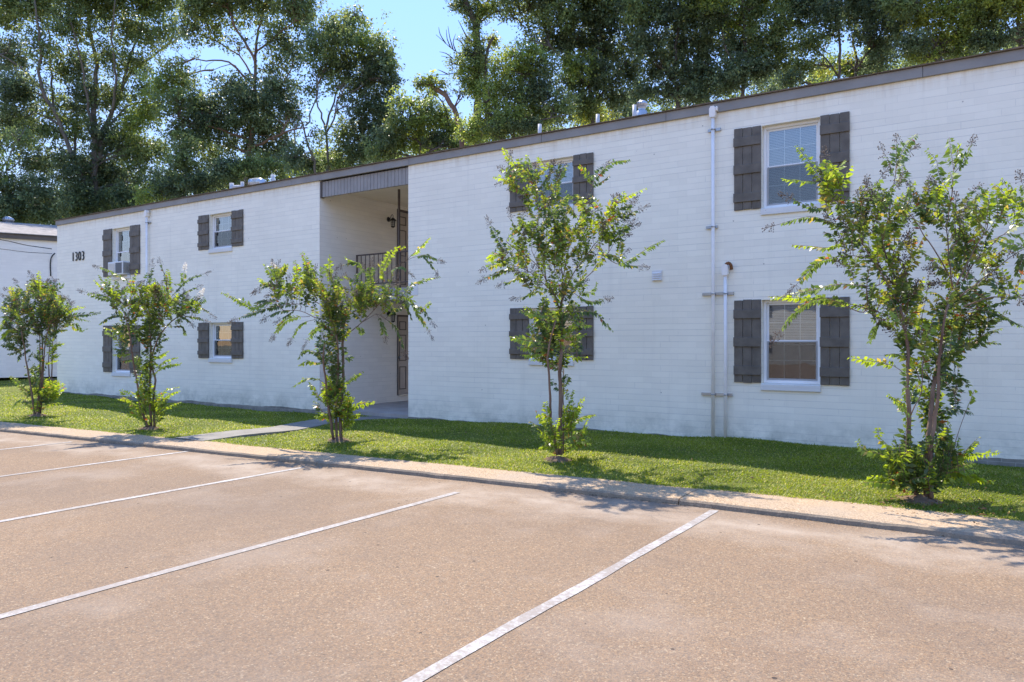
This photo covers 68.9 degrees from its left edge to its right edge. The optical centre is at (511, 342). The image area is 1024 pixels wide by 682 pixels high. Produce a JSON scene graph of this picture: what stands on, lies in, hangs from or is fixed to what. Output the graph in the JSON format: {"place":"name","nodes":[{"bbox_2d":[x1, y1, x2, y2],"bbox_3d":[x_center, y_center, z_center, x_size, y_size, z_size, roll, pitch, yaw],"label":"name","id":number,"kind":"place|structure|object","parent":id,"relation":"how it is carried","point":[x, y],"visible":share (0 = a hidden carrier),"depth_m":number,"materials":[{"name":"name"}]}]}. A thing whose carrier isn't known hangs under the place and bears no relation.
{"place":"outdoors","nodes":[
{"label":"outdoors","id":0,"kind":"place"},
{"bbox_2d":[176,416,400,440],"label":"path","id":1,"kind":"structure","parent":0,"point":[297,426],"depth_m":12.91,"materials":[{"name":"concrete"}]},
{"bbox_2d":[0,432,1023,681],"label":"parking lot","id":2,"kind":"structure","parent":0,"point":[412,590],"depth_m":5.03,"materials":[{"name":"asphalt"}]},
{"bbox_2d":[0,442,67,449],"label":"parking line","id":3,"kind":"object","parent":2,"relation":"on","point":[34,445],"visible":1,"depth_m":11.76,"materials":[{"name":"white paint"}]},
{"bbox_2d":[0,451,188,476],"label":"parking line","id":4,"kind":"object","parent":2,"relation":"on","point":[91,464],"visible":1,"depth_m":9.93,"materials":[{"name":"white paint"}]},
{"bbox_2d":[0,467,303,521],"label":"parking line","id":5,"kind":"object","parent":2,"relation":"on","point":[143,495],"visible":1,"depth_m":7.87,"materials":[{"name":"white paint"}]},
{"bbox_2d":[0,492,460,618],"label":"parking line","id":6,"kind":"object","parent":2,"relation":"on","point":[29,608],"visible":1,"depth_m":5.49,"materials":[{"name":"white paint"}]},
{"bbox_2d":[0,422,1023,545],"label":"kerb","id":7,"kind":"structure","parent":2,"relation":"on","point":[983,529],"depth_m":7.97,"materials":[{"name":"concrete"}]},
{"bbox_2d":[402,510,716,681],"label":"parking line","id":8,"kind":"object","parent":2,"relation":"on","point":[449,660],"visible":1,"depth_m":4.53,"materials":[{"name":"white paint"}]},
{"bbox_2d":[0,377,1023,520],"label":"lawn","id":9,"kind":"structure","parent":0,"point":[738,483],"depth_m":10.22,"materials":[{"name":"green plant"}]},
{"bbox_2d":[0,216,56,377],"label":"neighbour building","id":10,"kind":"structure","parent":9,"relation":"on","point":[16,265],"depth_m":28.47,"materials":[{"name":"white brick"}]},
{"bbox_2d":[0,239,51,248],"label":"cable","id":11,"kind":"object","parent":10,"relation":"attached to","point":[26,245],"visible":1,"depth_m":27.93,"materials":[{"name":"black"}]},
{"bbox_2d":[27,412,45,416],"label":"root soil","id":12,"kind":"structure","parent":9,"relation":"on","point":[37,414],"depth_m":15.76,"materials":[{"name":"brown soil"}]},
{"bbox_2d":[0,271,100,414],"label":"crape myrtle","id":13,"kind":"object","parent":12,"relation":"on","point":[39,293],"visible":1,"depth_m":15.74,"materials":[{"name":"green plant"}]},
{"bbox_2d":[138,426,158,429],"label":"root soil","id":14,"kind":"structure","parent":9,"relation":"on","point":[149,428],"depth_m":13.51,"materials":[{"name":"brown soil"}]},
{"bbox_2d":[77,256,216,426],"bbox_3d":[-6.630,-0.040,13.680,2.368,3.181,1.160,0,0,-9],"label":"crape myrtle","id":15,"kind":"object","parent":14,"relation":"on","point":[144,391],"visible":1,"depth_m":13.51,"materials":[{"name":"green plant"}]},
{"bbox_2d":[326,436,349,442],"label":"root soil","id":16,"kind":"structure","parent":9,"relation":"on","point":[338,439],"depth_m":11.66,"materials":[{"name":"brown soil"}]},
{"bbox_2d":[221,238,446,438],"bbox_3d":[-2.796,-0.094,11.887,3.387,3.238,1.307,0,0,2],"label":"crape myrtle","id":17,"kind":"object","parent":16,"relation":"on","point":[334,390],"visible":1,"depth_m":11.69,"materials":[{"name":"green plant"}]},
{"bbox_2d":[38,430,1017,539],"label":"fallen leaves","id":18,"kind":"object","parent":9,"relation":"on","point":[979,507],"visible":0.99,"depth_m":7.17,"materials":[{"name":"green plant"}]},
{"bbox_2d":[54,45,1023,466],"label":"apartment building","id":19,"kind":"structure","parent":9,"relation":"on","point":[694,317],"depth_m":12.43,"materials":[{"name":"white brick"}]},
{"bbox_2d":[108,261,129,275],"bbox_3d":[-10.995,-2.065,20.942,0.766,0.370,0.306,0,0,33],"label":"air conditioner","id":20,"kind":"object","parent":19,"relation":"attached to","point":[121,268],"visible":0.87,"depth_m":20.75,"materials":[{"name":"white metal"}]},
{"bbox_2d":[111,227,130,279],"bbox_3d":[-10.915,-2.492,21.032,0.944,1.453,0.237,0,0,33],"label":"window","id":21,"kind":"structure","parent":19,"relation":"in","point":[122,230],"depth_m":21.21,"materials":[{"name":"white plastic"}]},
{"bbox_2d":[111,326,130,376],"bbox_3d":[-10.906,0.243,21.046,0.944,1.423,0.269,0,0,33],"label":"window","id":22,"kind":"structure","parent":19,"relation":"in","point":[124,367],"depth_m":21.21,"materials":[{"name":"white plastic"}]},
{"bbox_2d":[208,213,231,253],"bbox_3d":[-7.170,-2.712,18.573,0.924,0.973,0.237,0,0,33],"label":"window","id":23,"kind":"structure","parent":19,"relation":"in","point":[227,248],"depth_m":18.66,"materials":[{"name":"white plastic"}]},
{"bbox_2d":[208,323,231,362],"bbox_3d":[-7.162,0.008,18.586,0.924,0.993,0.269,0,0,33],"label":"window","id":24,"kind":"structure","parent":19,"relation":"in","point":[224,329],"depth_m":18.71,"materials":[{"name":"white plastic"}]},
{"bbox_2d":[398,317,407,393],"bbox_3d":[-2.651,0.332,19.078,0.120,1.955,0.830,0,0,33],"label":"door","id":25,"kind":"structure","parent":19,"relation":"in","point":[402,321],"depth_m":18.95,"materials":[{"name":"beige paint"}]},
{"bbox_2d":[398,212,407,287],"bbox_3d":[-2.681,-2.317,19.098,0.048,1.955,0.830,0,0,33],"label":"door","id":26,"kind":"structure","parent":19,"relation":"in","point":[403,216],"depth_m":18.96,"materials":[{"name":"beige paint"}]},
{"bbox_2d":[528,157,573,215],"bbox_3d":[0.745,-2.772,13.374,0.924,0.973,0.237,0,0,33],"label":"window","id":27,"kind":"structure","parent":19,"relation":"in","point":[568,160],"depth_m":13.38,"materials":[{"name":"white plastic"}]},
{"bbox_2d":[528,307,573,365],"bbox_3d":[0.745,-0.102,13.374,0.924,1.033,0.237,0,0,33],"label":"window","id":28,"kind":"structure","parent":19,"relation":"in","point":[571,361],"depth_m":13.36,"materials":[{"name":"white plastic"}]},
{"bbox_2d":[760,119,820,215],"bbox_3d":[4.167,-2.591,11.125,0.854,1.353,0.237,0,0,33],"label":"window","id":29,"kind":"structure","parent":19,"relation":"in","point":[776,208],"depth_m":11.20,"materials":[{"name":"white plastic"}]},
{"bbox_2d":[760,299,820,391],"bbox_3d":[4.167,0.043,11.125,0.854,1.363,0.237,0,0,33],"label":"window","id":30,"kind":"structure","parent":19,"relation":"in","point":[788,384],"depth_m":11.18,"materials":[{"name":"white plastic"}]},
{"bbox_2d":[543,456,571,462],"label":"root soil","id":31,"kind":"structure","parent":9,"relation":"on","point":[553,459],"depth_m":9.70,"materials":[{"name":"brown soil"}]},
{"bbox_2d":[477,147,665,454],"bbox_3d":[0.886,-0.608,10.210,2.762,4.168,1.362,0,0,-3],"label":"crape myrtle","id":32,"kind":"object","parent":31,"relation":"on","point":[559,238],"visible":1,"depth_m":9.98,"materials":[{"name":"green plant"}]},
{"bbox_2d":[894,494,942,505],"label":"root soil","id":33,"kind":"structure","parent":9,"relation":"on","point":[919,498],"depth_m":7.32,"materials":[{"name":"brown soil"}]},
{"bbox_2d":[762,133,1023,497],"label":"crape myrtle","id":34,"kind":"object","parent":33,"relation":"on","point":[908,461],"visible":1,"depth_m":7.57,"materials":[{"name":"green plant"}]},
{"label":"root soil","id":35,"kind":"structure","parent":9,"relation":"on","visible":0},
{"bbox_2d":[43,286,56,377],"bbox_3d":[-17.234,-0.445,28.020,1.518,3.579,0.775,0,0,43],"label":"crape myrtle","id":36,"kind":"object","parent":35,"relation":"on","point":[52,328],"visible":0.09,"depth_m":28.03,"materials":[{"name":"green plant"}]},
{"bbox_2d":[0,0,1023,195],"label":"sky","id":37,"kind":"structure","parent":0,"point":[416,23],"materials":[{"name":"blue"}]},
{"bbox_2d":[25,25,1017,224],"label":"distant woods","id":38,"kind":"object","parent":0,"point":[846,73],"visible":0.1,"depth_m":38.26,"materials":[{"name":"green plant"}]},
{"label":"ground","id":39,"kind":"structure","parent":0,"visible":0},
{"bbox_2d":[0,125,74,224],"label":"tree","id":40,"kind":"object","parent":39,"relation":"on","point":[16,195],"visible":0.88,"depth_m":40.70,"materials":[{"name":"green plant"}]},
{"bbox_2d":[0,0,188,217],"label":"tree","id":41,"kind":"object","parent":39,"relation":"on","point":[99,185],"visible":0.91,"depth_m":45.58,"materials":[{"name":"green plant"}]},
{"bbox_2d":[128,132,299,205],"bbox_3d":[-14.608,-4.223,36.974,8.775,12.417,2.977,0,0,-6],"label":"tree","id":42,"kind":"object","parent":39,"relation":"on","point":[198,180],"visible":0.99,"depth_m":36.54,"materials":[{"name":"green plant"}]},
{"bbox_2d":[132,0,335,185],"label":"tree","id":43,"kind":"object","parent":39,"relation":"on","point":[251,108],"visible":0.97,"depth_m":39.60,"materials":[{"name":"green plant"}]},
{"bbox_2d":[271,0,408,177],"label":"tree","id":44,"kind":"object","parent":39,"relation":"on","point":[381,71],"visible":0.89,"depth_m":35.87,"materials":[{"name":"green plant"}]},
{"bbox_2d":[358,84,484,163],"bbox_3d":[-3.784,-4.577,32.279,5.547,13.121,2.788,0,0,-5],"label":"tree","id":45,"kind":"object","parent":39,"relation":"on","point":[394,134],"visible":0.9,"depth_m":31.70,"materials":[{"name":"green plant"}]},
{"bbox_2d":[410,68,470,146],"bbox_3d":[-2.897,-4.462,29.968,2.478,12.914,1.088,0,0,-6],"label":"tree","id":46,"kind":"object","parent":39,"relation":"on","point":[426,82],"visible":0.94,"depth_m":29.91,"materials":[{"name":"green plant"}]},
{"bbox_2d":[438,0,522,143],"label":"tree","id":47,"kind":"object","parent":39,"relation":"on","point":[476,69],"visible":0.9,"depth_m":30.82,"materials":[{"name":"green plant"}]},
{"bbox_2d":[449,35,582,146],"bbox_3d":[0.102,-4.653,27.517,4.887,13.281,2.369,0,0,-3],"label":"tree","id":48,"kind":"object","parent":39,"relation":"on","point":[530,92],"visible":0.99,"depth_m":27.20,"materials":[{"name":"green plant"}]},
{"bbox_2d":[480,0,656,127],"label":"tree","id":49,"kind":"object","parent":39,"relation":"on","point":[590,35],"visible":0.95,"depth_m":29.65,"materials":[{"name":"green plant"}]},
{"bbox_2d":[601,0,731,109],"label":"tree","id":50,"kind":"object","parent":39,"relation":"on","point":[668,58],"visible":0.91,"depth_m":27.63,"materials":[{"name":"green plant"}]},
{"bbox_2d":[681,0,810,97],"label":"tree","id":51,"kind":"object","parent":39,"relation":"on","point":[756,38],"visible":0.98,"depth_m":26.70,"materials":[{"name":"green plant"}]},
{"bbox_2d":[769,0,913,89],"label":"tree","id":52,"kind":"object","parent":39,"relation":"on","point":[824,14],"visible":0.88,"depth_m":25.75,"materials":[{"name":"green plant"}]},
{"bbox_2d":[870,0,1011,66],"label":"tree","id":53,"kind":"object","parent":39,"relation":"on","point":[957,36],"visible":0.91,"depth_m":24.14,"materials":[{"name":"green plant"}]},
{"bbox_2d":[970,0,1023,52],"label":"tree","id":54,"kind":"object","parent":39,"relation":"on","point":[1013,10],"visible":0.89,"depth_m":23.84,"materials":[{"name":"green plant"}]}
]}

